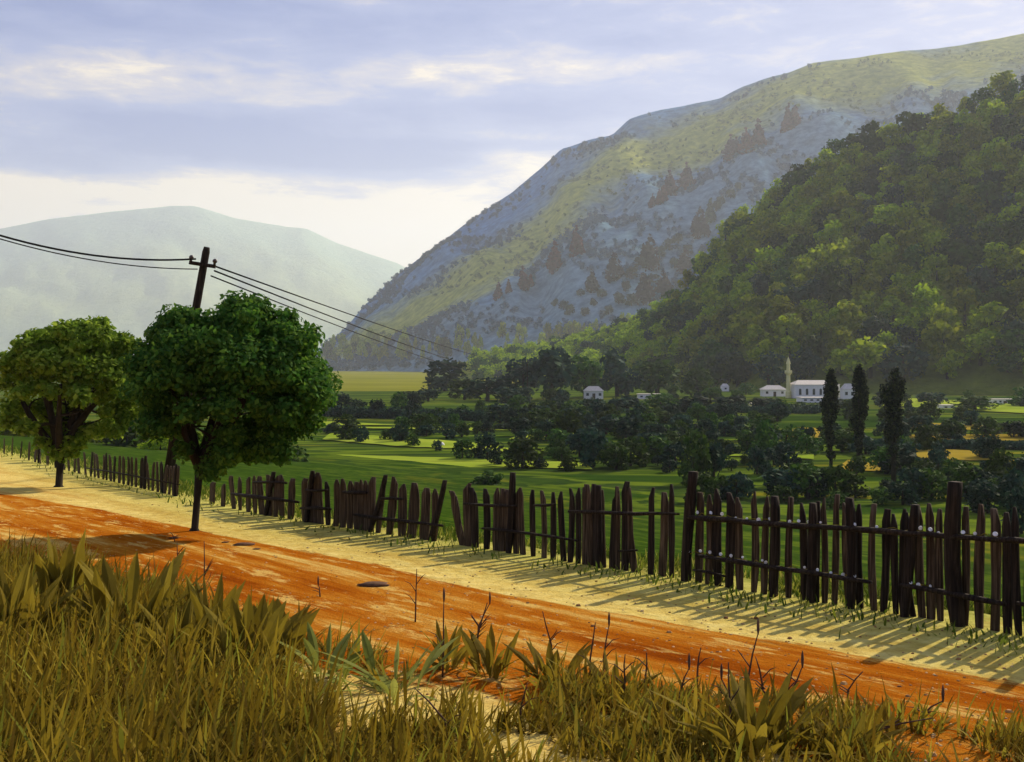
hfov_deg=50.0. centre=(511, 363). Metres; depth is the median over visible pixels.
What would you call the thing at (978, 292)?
broadleaf tree
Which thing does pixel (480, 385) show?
valley tree
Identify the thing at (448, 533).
grass
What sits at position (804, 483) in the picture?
valley bush
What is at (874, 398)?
valley bush
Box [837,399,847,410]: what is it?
valley bush
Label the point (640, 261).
gully bush
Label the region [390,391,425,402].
valley bush
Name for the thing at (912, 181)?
broadleaf tree
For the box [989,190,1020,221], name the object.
broadleaf tree
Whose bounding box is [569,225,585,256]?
conifer
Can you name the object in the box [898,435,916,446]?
valley bush
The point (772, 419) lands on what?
valley bush
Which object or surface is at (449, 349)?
foothill tree
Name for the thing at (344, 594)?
road
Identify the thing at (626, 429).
valley bush
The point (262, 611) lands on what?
weed clump
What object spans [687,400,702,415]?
valley bush
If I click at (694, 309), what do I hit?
broadleaf tree
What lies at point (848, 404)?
valley bush
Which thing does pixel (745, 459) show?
valley bush
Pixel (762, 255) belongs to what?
broadleaf tree
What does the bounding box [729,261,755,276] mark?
broadleaf tree
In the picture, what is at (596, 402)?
valley bush
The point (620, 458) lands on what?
valley bush
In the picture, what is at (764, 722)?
weed clump
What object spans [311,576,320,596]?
dry stalk
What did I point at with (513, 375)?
valley tree
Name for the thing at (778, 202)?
broadleaf tree
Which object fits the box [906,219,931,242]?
broadleaf tree
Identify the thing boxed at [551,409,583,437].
valley tree
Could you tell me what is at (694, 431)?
valley bush
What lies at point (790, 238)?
broadleaf tree
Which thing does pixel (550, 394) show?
valley bush
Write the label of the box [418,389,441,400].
valley bush
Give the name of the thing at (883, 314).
broadleaf tree
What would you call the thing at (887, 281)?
broadleaf tree
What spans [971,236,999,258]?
broadleaf tree
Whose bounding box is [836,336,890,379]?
broadleaf tree
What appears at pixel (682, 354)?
broadleaf tree
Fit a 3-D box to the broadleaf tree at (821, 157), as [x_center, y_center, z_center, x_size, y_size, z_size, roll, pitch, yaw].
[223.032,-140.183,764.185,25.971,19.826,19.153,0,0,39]
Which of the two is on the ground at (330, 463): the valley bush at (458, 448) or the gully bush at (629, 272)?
the valley bush at (458, 448)
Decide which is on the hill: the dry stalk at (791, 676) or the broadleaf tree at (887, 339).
the broadleaf tree at (887, 339)
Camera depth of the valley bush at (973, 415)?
211.82 m
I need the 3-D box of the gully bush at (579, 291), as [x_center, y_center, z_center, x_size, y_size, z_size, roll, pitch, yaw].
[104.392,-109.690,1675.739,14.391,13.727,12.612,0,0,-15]
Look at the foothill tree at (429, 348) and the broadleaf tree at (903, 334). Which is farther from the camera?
the foothill tree at (429, 348)
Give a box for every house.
[583,386,603,398]
[637,394,661,398]
[721,384,728,390]
[760,385,785,395]
[796,397,840,402]
[840,384,853,398]
[937,404,954,407]
[988,399,1010,402]
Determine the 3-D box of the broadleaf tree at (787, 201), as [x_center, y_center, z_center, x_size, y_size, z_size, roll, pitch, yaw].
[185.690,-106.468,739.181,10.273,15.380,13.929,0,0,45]
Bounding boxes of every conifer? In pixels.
[492,282,502,300]
[505,279,512,293]
[517,265,529,290]
[528,274,534,286]
[547,240,562,273]
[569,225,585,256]
[584,269,601,292]
[604,252,624,282]
[633,270,656,305]
[639,233,660,271]
[648,193,656,207]
[654,189,663,204]
[655,270,674,299]
[661,170,678,195]
[661,185,668,200]
[676,162,695,189]
[676,247,692,273]
[690,206,710,239]
[705,197,716,223]
[720,134,737,161]
[732,137,739,154]
[737,127,755,154]
[750,130,757,143]
[754,118,766,145]
[780,103,795,130]
[780,119,786,132]
[790,105,801,125]
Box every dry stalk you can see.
[176,544,185,579]
[204,541,212,582]
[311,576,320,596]
[405,569,424,621]
[415,688,459,730]
[427,588,444,676]
[471,604,487,637]
[477,592,490,638]
[519,683,538,723]
[542,611,563,650]
[578,622,595,675]
[603,613,618,672]
[608,654,635,698]
[634,652,647,682]
[678,653,694,699]
[696,648,710,681]
[711,662,738,726]
[720,663,727,692]
[738,618,759,676]
[751,656,775,693]
[783,651,803,685]
[788,659,801,689]
[837,671,862,701]
[880,717,932,730]
[906,685,944,717]
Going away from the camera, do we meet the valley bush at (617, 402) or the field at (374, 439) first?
the field at (374, 439)
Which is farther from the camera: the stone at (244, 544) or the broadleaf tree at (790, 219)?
the broadleaf tree at (790, 219)
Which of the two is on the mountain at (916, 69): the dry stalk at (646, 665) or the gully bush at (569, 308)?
the gully bush at (569, 308)
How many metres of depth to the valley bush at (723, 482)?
97.53 m
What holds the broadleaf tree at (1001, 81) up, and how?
on the hill
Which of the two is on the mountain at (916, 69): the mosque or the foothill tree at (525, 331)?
the foothill tree at (525, 331)
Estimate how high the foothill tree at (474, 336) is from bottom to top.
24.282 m
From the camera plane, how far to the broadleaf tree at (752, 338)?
517.84 m
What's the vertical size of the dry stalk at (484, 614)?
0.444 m
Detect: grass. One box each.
[0,445,1023,660]
[0,528,1023,761]
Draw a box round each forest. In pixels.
[321,62,1023,370]
[467,75,1023,379]
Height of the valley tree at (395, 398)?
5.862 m
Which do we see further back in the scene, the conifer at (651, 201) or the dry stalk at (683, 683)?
the conifer at (651, 201)
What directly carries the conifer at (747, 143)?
on the mountain at (916, 69)
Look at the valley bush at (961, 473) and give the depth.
99.03 m
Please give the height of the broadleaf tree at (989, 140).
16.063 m
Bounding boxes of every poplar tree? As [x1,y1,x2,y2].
[819,367,839,465]
[848,364,869,457]
[878,366,906,481]
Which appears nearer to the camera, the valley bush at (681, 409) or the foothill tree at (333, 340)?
the valley bush at (681, 409)
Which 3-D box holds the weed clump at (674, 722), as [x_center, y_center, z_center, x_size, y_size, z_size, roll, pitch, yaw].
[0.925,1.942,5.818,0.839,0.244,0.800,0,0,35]
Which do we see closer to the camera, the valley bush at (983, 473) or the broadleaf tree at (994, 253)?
the valley bush at (983, 473)
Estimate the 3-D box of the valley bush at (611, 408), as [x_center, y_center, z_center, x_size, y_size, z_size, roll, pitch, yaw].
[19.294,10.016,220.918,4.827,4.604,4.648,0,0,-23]
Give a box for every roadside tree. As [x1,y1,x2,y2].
[0,315,141,486]
[117,289,343,530]
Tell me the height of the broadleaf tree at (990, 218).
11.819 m
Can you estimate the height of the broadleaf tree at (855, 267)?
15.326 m
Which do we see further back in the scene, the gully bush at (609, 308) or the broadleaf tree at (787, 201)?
the gully bush at (609, 308)
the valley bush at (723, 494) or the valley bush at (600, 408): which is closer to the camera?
the valley bush at (723, 494)
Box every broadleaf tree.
[620,341,636,353]
[625,354,644,367]
[647,336,666,353]
[654,306,671,320]
[657,318,673,334]
[659,302,688,329]
[666,290,680,304]
[666,339,687,357]
[673,350,693,373]
[674,360,689,383]
[677,269,697,288]
[679,311,696,333]
[683,301,708,318]
[686,314,710,341]
[688,274,701,290]
[690,258,698,272]
[690,278,708,300]
[693,251,712,275]
[693,351,728,386]
[697,320,719,335]
[700,327,718,339]
[702,280,723,307]
[706,237,724,253]
[709,258,734,281]
[711,263,734,284]
[713,242,728,261]
[713,352,753,386]
[715,275,736,302]
[715,306,738,332]
[716,219,727,240]
[718,244,736,258]
[718,333,738,348]
[723,216,734,235]
[723,311,760,345]
[726,209,749,232]
[727,279,753,307]
[729,218,751,236]
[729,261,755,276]
[731,253,737,266]
[732,271,752,288]
[734,315,771,340]
[737,256,756,266]
[740,324,775,348]
[743,339,778,367]
[745,245,784,275]
[747,270,771,299]
[749,350,785,385]
[750,198,774,220]
[752,272,771,290]
[753,223,786,252]
[760,232,787,251]
[761,282,796,306]
[762,295,811,333]
[764,186,783,207]
[766,268,793,294]
[768,196,783,209]
[768,313,807,348]
[770,284,814,320]
[777,172,798,197]
[777,210,797,235]
[778,194,796,210]
[778,335,799,358]
[782,234,807,248]
[784,243,811,270]
[785,163,806,183]
[785,234,816,257]
[786,254,819,282]
[789,169,814,193]
[789,273,811,293]
[790,346,822,379]
[792,214,812,233]
[799,298,828,321]
[802,158,815,171]
[804,244,826,271]
[808,313,832,336]
[810,208,829,227]
[813,148,849,171]
[813,219,844,249]
[815,239,838,263]
[816,159,837,178]
[818,237,853,270]
[820,280,855,308]
[821,138,846,154]
[822,300,855,325]
[822,349,857,374]
[823,213,845,227]
[826,190,865,218]
[827,203,839,218]
[827,299,871,337]
[827,326,858,358]
[829,181,843,195]
[831,159,856,180]
[834,163,858,186]
[835,257,863,284]
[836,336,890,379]
[837,142,865,164]
[838,132,869,150]
[839,230,860,244]
[843,179,864,197]
[851,254,873,273]
[853,151,872,176]
[854,273,884,305]
[854,290,880,314]
[857,120,881,143]
[857,222,878,244]
[857,315,892,348]
[859,131,884,155]
[861,198,879,217]
[862,162,889,181]
[863,178,882,198]
[863,205,881,222]
[864,233,899,262]
[865,311,893,337]
[867,204,902,230]
[868,223,902,248]
[872,329,902,354]
[874,181,897,202]
[875,295,909,321]
[876,122,906,149]
[876,161,907,184]
[877,339,930,382]
[879,285,913,309]
[880,273,898,293]
[882,184,905,206]
[887,205,927,230]
[889,316,920,341]
[890,142,918,155]
[890,272,915,299]
[890,323,920,349]
[894,111,917,135]
[897,200,912,220]
[901,174,929,200]
[902,112,933,135]
[904,202,927,222]
[904,283,946,323]
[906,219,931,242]
[912,130,937,148]
[912,144,941,168]
[912,267,934,291]
[913,280,937,297]
[915,319,929,340]
[916,164,940,183]
[917,223,948,247]
[918,231,949,256]
[920,252,952,280]
[920,316,966,364]
[922,302,965,349]
[924,291,948,307]
[926,111,952,134]
[926,138,939,154]
[929,103,957,126]
[931,150,961,176]
[932,349,963,379]
[938,121,965,142]
[939,167,963,186]
[940,265,971,295]
[948,286,981,325]
[952,183,977,205]
[953,108,970,122]
[955,176,981,195]
[956,96,976,111]
[957,284,984,309]
[958,328,1007,365]
[960,149,977,169]
[961,153,986,176]
[965,87,997,112]
[965,300,1008,341]
[967,168,986,181]
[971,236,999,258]
[976,96,997,117]
[976,168,1008,196]
[976,213,995,233]
[977,242,1013,275]
[977,290,1022,325]
[979,99,1014,131]
[979,136,1011,168]
[980,103,1005,116]
[982,135,1001,153]
[987,70,1016,98]
[988,328,1023,372]
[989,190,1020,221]
[990,113,1013,136]
[990,142,1023,168]
[992,162,1006,183]
[995,116,1023,142]
[996,202,1023,224]
[996,217,1023,251]
[998,269,1023,290]
[999,170,1023,194]
[999,317,1023,357]
[1002,275,1023,303]
[1003,247,1023,273]
[1005,165,1023,184]
[1008,134,1023,148]
[1010,139,1023,155]
[1011,239,1023,255]
[1014,94,1023,117]
[1015,206,1023,231]
[1015,301,1023,322]
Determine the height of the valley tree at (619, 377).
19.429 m
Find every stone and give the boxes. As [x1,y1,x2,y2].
[233,542,254,545]
[357,581,388,586]
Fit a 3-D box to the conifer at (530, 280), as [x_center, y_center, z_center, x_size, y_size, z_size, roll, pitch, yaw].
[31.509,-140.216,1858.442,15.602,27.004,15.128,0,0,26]
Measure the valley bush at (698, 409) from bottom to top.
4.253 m
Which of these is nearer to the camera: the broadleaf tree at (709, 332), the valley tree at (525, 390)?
the valley tree at (525, 390)
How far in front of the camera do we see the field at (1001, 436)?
177.54 m
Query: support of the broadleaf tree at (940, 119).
on the hill
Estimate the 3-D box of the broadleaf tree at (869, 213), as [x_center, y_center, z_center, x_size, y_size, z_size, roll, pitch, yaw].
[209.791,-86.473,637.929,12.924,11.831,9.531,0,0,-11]
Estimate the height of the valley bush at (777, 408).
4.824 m
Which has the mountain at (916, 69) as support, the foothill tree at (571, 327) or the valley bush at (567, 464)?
the foothill tree at (571, 327)
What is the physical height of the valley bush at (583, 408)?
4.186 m
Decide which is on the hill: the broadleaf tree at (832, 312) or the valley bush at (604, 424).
the broadleaf tree at (832, 312)
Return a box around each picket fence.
[3,437,179,495]
[209,471,446,540]
[449,471,1023,635]
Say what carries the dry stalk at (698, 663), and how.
on the road
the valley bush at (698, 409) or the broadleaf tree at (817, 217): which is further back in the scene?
the broadleaf tree at (817, 217)
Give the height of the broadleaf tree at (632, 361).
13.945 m
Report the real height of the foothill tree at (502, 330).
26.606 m
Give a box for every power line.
[0,234,195,260]
[0,238,197,269]
[211,275,522,375]
[214,270,524,370]
[216,266,523,361]
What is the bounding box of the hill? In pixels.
[458,92,1023,394]
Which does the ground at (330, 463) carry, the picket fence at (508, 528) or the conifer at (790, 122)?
the picket fence at (508, 528)
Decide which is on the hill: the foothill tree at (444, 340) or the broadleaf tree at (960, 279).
the broadleaf tree at (960, 279)
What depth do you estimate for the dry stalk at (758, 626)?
6.38 m
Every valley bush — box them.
[89,437,103,442]
[136,436,168,449]
[289,445,308,461]
[321,422,340,433]
[327,392,354,407]
[331,413,360,439]
[349,398,367,408]
[352,425,369,441]
[368,399,385,409]
[379,429,394,439]
[388,422,409,440]
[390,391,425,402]
[394,415,412,432]
[404,401,420,410]
[404,433,420,445]
[408,412,440,434]
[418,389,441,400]
[418,424,436,435]
[431,440,442,450]
[432,407,446,425]
[436,421,457,438]
[439,412,455,424]
[445,413,463,427]
[451,438,474,458]
[453,421,471,436]
[457,404,470,409]
[469,470,503,484]
[471,420,483,433]
[471,431,503,458]
[474,399,485,410]
[479,419,495,433]
[485,402,516,422]
[485,448,502,463]
[500,437,547,469]
[507,394,528,413]
[507,417,531,433]
[513,429,528,439]
[527,402,538,408]
[527,428,546,441]
[531,405,551,415]
[531,419,553,438]
[533,458,548,468]
[540,388,557,399]
[544,428,569,451]
[545,413,565,421]
[547,446,562,458]
[549,438,571,454]
[552,447,571,460]
[555,389,570,400]
[556,400,580,412]
[557,456,577,471]
[565,431,590,456]
[572,405,591,421]
[575,397,608,408]
[575,426,596,450]
[579,426,608,467]
[587,398,612,419]
[589,413,618,433]
[595,403,608,416]
[595,403,621,415]
[595,442,629,469]
[607,397,628,414]
[615,408,645,432]
[615,417,640,441]
[617,434,651,466]
[619,396,641,411]
[629,431,669,453]
[631,402,651,413]
[639,393,678,409]
[642,435,673,461]
[643,421,666,435]
[650,411,677,423]
[651,455,661,465]
[659,441,692,467]
[660,402,680,413]
[661,458,676,472]
[662,423,670,434]
[663,430,687,450]
[666,413,693,433]
[677,398,688,411]
[677,431,712,480]
[680,471,720,503]
[681,396,711,409]
[685,402,706,420]
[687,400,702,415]
[689,430,699,441]
[696,418,717,432]
[700,412,720,430]
[707,441,726,476]
[712,395,750,406]
[712,485,725,499]
[713,403,737,419]
[714,475,744,498]
[717,420,731,435]
[718,438,730,448]
[722,414,735,434]
[723,442,740,454]
[724,459,738,470]
[724,471,752,499]
[725,473,756,495]
[730,390,747,402]
[730,414,749,427]
[730,423,744,436]
[734,423,758,442]
[736,383,756,394]
[736,429,755,451]
[737,425,755,448]
[740,452,755,465]
[745,445,769,473]
[748,397,779,405]
[749,428,785,449]
[755,413,781,433]
[759,462,772,476]
[760,467,802,492]
[764,485,785,495]
[765,401,791,421]
[766,484,798,502]
[773,441,797,469]
[775,399,791,417]
[776,424,806,449]
[777,463,805,487]
[784,462,829,498]
[792,402,819,406]
[792,435,822,454]
[792,457,802,463]
[800,425,815,444]
[803,460,813,471]
[803,470,828,497]
[808,437,824,451]
[816,421,842,436]
[818,429,833,440]
[821,429,854,451]
[821,464,850,495]
[825,491,854,507]
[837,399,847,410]
[838,399,857,418]
[839,474,870,497]
[843,427,852,434]
[846,455,866,474]
[847,433,883,454]
[847,454,868,468]
[866,445,906,473]
[868,486,895,505]
[871,391,910,401]
[872,420,886,436]
[874,399,881,406]
[876,406,888,420]
[877,446,917,473]
[878,479,896,491]
[884,478,922,505]
[896,421,909,437]
[896,467,931,498]
[897,439,923,468]
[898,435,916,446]
[902,394,912,402]
[902,416,912,432]
[903,401,912,406]
[903,406,915,414]
[903,410,923,418]
[904,459,941,482]
[906,414,938,432]
[912,424,943,449]
[912,467,948,500]
[916,392,948,403]
[916,401,944,420]
[927,441,950,457]
[928,448,946,468]
[935,419,964,438]
[939,457,961,473]
[941,421,955,438]
[945,463,980,493]
[945,470,953,480]
[948,396,1004,410]
[949,415,967,435]
[952,406,968,419]
[952,433,962,438]
[958,460,973,466]
[963,390,974,396]
[963,410,983,425]
[964,482,1006,512]
[967,435,989,456]
[967,478,991,500]
[969,416,1003,436]
[970,466,993,480]
[975,477,999,490]
[979,434,1004,457]
[979,460,986,470]
[982,472,1000,480]
[983,466,1007,479]
[985,447,1015,474]
[991,467,1023,507]
[997,422,1006,433]
[1000,485,1023,533]
[1003,420,1023,436]
[1004,457,1023,476]
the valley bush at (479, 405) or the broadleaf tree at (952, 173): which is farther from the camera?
the broadleaf tree at (952, 173)
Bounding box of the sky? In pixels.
[0,0,1023,266]
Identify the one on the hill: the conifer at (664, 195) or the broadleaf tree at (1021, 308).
the broadleaf tree at (1021, 308)
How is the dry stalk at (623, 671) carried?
on the road
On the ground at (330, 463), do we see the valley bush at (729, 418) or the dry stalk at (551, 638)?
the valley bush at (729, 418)
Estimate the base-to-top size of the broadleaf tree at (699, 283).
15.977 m
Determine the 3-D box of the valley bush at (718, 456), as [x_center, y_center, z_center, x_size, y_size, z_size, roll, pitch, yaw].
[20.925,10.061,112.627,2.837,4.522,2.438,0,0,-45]
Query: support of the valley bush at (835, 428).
on the ground at (330, 463)
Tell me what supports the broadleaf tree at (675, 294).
on the hill
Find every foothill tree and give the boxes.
[320,340,332,358]
[329,334,335,348]
[336,333,347,350]
[343,345,353,360]
[350,334,358,347]
[351,342,357,351]
[356,340,366,354]
[363,342,371,351]
[365,327,373,341]
[370,344,378,358]
[371,332,380,347]
[377,346,388,360]
[381,339,388,354]
[384,333,391,343]
[397,346,407,361]
[398,334,412,349]
[405,341,410,350]
[407,350,412,359]
[413,338,417,349]
[420,345,425,357]
[427,342,431,353]
[434,335,439,351]
[436,337,441,353]
[439,337,449,353]
[445,343,452,356]
[453,335,462,349]
[454,324,464,338]
[455,331,462,340]
[462,342,470,355]
[471,332,477,345]
[472,338,479,350]
[478,337,483,347]
[498,321,506,337]
[515,323,522,335]
[519,334,525,346]
[521,326,527,339]
[537,332,545,342]
[543,322,553,340]
[553,322,564,338]
[563,320,571,334]
[568,320,575,334]
[572,322,583,333]
[592,318,598,329]
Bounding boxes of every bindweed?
[681,549,855,576]
[696,511,997,536]
[909,581,931,586]
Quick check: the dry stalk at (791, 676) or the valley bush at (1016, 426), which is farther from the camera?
the valley bush at (1016, 426)
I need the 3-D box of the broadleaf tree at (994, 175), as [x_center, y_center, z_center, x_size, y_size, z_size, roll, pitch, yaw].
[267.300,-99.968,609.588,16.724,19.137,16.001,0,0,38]
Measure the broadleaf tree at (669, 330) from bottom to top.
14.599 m
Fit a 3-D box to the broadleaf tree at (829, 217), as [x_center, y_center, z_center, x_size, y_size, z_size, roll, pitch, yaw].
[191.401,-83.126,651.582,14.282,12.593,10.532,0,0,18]
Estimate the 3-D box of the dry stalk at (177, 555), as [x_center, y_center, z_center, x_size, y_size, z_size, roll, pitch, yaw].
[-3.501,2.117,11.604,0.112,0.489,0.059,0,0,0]
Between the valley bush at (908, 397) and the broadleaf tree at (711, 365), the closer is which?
the valley bush at (908, 397)
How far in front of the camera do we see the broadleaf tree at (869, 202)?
644.29 m
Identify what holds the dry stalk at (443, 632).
on the road
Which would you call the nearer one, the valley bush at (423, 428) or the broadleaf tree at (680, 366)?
the valley bush at (423, 428)
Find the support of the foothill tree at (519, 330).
on the mountain at (916, 69)
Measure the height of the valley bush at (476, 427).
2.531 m
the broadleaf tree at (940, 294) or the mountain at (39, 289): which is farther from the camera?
the mountain at (39, 289)
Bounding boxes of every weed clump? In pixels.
[0,561,86,647]
[34,528,88,607]
[58,548,212,638]
[111,597,227,659]
[170,573,245,638]
[178,593,289,666]
[225,598,319,666]
[257,621,376,684]
[283,630,462,704]
[415,619,485,672]
[459,624,528,680]
[503,636,597,688]
[546,649,661,704]
[616,695,771,761]
[650,666,833,761]
[789,709,926,761]
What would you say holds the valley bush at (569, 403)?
on the ground at (330, 463)
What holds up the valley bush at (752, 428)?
on the ground at (330, 463)
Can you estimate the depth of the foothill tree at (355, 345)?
2065.81 m
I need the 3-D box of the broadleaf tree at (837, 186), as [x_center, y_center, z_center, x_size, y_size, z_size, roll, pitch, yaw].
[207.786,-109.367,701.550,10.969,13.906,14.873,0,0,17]
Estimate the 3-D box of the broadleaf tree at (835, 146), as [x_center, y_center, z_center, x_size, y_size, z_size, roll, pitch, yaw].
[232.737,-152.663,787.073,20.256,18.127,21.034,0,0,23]
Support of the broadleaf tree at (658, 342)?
on the hill
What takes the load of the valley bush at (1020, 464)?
on the ground at (330, 463)
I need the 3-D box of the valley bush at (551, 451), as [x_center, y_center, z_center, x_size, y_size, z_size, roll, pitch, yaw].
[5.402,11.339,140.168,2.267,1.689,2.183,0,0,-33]
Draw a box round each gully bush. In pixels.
[550,298,557,305]
[558,300,568,309]
[564,304,574,314]
[576,288,584,295]
[580,307,589,315]
[590,297,597,305]
[596,288,606,296]
[604,305,613,314]
[613,291,625,303]
[621,281,631,291]
[624,266,637,278]
[625,293,637,305]
[634,256,648,268]
[656,245,665,257]
[661,238,676,249]
[669,257,679,268]
[672,233,682,243]
[683,243,693,254]
[713,200,721,211]
[716,196,725,203]
[725,188,735,198]
[734,182,741,189]
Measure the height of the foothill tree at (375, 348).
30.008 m
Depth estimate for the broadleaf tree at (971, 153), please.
656.91 m
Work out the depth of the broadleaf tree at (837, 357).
469.52 m
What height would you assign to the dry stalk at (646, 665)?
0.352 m
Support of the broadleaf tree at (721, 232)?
on the hill
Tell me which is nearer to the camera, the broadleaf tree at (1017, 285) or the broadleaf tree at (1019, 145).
the broadleaf tree at (1017, 285)
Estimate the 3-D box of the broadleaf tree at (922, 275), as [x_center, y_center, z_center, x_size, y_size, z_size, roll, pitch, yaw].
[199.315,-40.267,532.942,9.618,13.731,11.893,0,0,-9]
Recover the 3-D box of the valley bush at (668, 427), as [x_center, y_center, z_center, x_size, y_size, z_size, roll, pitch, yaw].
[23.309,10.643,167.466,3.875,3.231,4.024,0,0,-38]
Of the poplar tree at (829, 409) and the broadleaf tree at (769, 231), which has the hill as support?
the broadleaf tree at (769, 231)
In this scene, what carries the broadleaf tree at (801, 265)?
on the hill
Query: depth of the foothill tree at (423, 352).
1746.82 m
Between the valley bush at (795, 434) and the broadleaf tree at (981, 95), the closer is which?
the valley bush at (795, 434)
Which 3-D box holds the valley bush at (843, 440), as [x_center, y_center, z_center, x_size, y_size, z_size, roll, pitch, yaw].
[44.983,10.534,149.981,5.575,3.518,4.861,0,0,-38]
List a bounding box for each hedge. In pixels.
[322,404,486,420]
[678,402,820,413]
[873,436,1023,449]
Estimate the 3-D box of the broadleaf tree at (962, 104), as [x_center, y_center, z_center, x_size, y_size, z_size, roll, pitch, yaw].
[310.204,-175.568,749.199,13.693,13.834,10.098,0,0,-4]
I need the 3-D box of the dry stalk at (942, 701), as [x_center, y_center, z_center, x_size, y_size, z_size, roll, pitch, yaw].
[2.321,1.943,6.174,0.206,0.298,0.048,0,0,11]
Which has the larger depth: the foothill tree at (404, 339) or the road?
the foothill tree at (404, 339)
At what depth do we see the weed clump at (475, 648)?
7.46 m
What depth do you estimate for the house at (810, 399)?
341.81 m
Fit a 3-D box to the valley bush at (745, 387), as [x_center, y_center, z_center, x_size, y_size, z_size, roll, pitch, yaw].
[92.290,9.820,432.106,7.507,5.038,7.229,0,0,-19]
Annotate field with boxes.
[323,421,395,424]
[323,433,539,453]
[332,371,429,390]
[336,454,516,460]
[359,426,512,429]
[416,458,591,468]
[729,451,813,458]
[805,428,820,437]
[842,460,881,470]
[883,398,1023,412]
[910,434,1023,439]
[916,449,992,459]
[917,423,980,429]
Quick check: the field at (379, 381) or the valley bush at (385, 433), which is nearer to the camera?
the valley bush at (385, 433)
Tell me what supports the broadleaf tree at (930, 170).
on the hill
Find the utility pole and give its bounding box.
[163,247,216,487]
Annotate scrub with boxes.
[323,49,1023,359]
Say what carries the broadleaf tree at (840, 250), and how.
on the hill
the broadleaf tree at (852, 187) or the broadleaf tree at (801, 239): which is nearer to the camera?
the broadleaf tree at (801, 239)
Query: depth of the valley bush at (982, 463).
122.07 m
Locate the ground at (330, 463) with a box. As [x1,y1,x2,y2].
[0,373,1023,761]
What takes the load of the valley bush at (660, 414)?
on the ground at (330, 463)
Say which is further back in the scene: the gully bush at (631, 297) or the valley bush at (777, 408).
the gully bush at (631, 297)
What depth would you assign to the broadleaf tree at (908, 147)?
717.89 m
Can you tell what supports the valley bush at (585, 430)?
on the ground at (330, 463)
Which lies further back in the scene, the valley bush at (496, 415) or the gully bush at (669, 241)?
the gully bush at (669, 241)
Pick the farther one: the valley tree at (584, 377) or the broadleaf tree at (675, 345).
the broadleaf tree at (675, 345)
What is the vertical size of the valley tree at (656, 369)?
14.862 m
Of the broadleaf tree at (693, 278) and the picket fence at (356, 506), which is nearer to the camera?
the picket fence at (356, 506)
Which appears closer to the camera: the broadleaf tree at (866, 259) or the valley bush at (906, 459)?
the valley bush at (906, 459)
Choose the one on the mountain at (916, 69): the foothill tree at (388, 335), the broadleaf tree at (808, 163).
the foothill tree at (388, 335)
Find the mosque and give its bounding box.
[785,357,839,397]
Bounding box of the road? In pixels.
[0,494,1023,761]
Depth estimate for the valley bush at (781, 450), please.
121.63 m
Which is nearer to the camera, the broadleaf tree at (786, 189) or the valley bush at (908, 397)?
the valley bush at (908, 397)
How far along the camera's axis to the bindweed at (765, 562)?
10.98 m
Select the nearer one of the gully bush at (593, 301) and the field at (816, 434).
the field at (816, 434)
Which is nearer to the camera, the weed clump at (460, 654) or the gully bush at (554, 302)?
the weed clump at (460, 654)
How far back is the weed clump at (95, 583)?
8.34 m
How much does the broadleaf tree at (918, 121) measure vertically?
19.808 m
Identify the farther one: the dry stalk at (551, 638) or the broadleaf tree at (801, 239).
the broadleaf tree at (801, 239)
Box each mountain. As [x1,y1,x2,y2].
[0,206,404,357]
[315,33,1023,371]
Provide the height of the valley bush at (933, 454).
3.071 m
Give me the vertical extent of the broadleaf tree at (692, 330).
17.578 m
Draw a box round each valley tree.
[0,414,38,436]
[94,421,148,447]
[389,391,408,408]
[405,391,424,407]
[421,357,471,390]
[445,379,481,399]
[461,377,513,400]
[495,386,526,403]
[499,356,542,395]
[515,385,531,402]
[532,346,576,394]
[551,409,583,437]
[562,353,604,397]
[595,348,644,395]
[633,359,681,394]
[680,367,718,395]
[701,387,722,400]
[747,419,777,460]
[1006,386,1023,405]
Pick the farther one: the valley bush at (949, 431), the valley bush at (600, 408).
the valley bush at (600, 408)
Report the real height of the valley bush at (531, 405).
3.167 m
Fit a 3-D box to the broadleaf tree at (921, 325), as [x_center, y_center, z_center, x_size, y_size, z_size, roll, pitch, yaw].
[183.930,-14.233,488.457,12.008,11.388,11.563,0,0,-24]
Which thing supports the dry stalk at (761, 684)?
on the road
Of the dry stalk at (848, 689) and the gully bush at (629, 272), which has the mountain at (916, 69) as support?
the gully bush at (629, 272)
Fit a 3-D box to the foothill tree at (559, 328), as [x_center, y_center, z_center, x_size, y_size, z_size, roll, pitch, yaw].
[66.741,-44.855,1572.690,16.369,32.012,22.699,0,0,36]
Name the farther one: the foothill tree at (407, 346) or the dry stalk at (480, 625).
the foothill tree at (407, 346)
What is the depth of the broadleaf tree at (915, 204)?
613.35 m
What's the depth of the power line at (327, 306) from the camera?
42.44 m
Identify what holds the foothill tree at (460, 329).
on the mountain at (916, 69)
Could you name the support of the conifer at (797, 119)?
on the mountain at (916, 69)
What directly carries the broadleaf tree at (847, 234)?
on the hill
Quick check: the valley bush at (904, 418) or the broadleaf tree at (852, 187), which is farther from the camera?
the broadleaf tree at (852, 187)
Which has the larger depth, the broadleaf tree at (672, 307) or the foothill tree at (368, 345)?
the foothill tree at (368, 345)
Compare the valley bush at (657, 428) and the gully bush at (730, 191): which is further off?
the gully bush at (730, 191)
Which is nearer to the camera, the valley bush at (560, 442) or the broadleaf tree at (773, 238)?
the valley bush at (560, 442)
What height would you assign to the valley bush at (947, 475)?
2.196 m
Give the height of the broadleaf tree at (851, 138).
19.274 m
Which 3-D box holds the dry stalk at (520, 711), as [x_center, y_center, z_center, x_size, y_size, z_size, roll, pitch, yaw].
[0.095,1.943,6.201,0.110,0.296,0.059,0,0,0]
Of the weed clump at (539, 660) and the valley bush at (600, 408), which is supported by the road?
the weed clump at (539, 660)
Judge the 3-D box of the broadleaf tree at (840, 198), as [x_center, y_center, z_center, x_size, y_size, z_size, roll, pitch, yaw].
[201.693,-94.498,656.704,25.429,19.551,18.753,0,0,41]

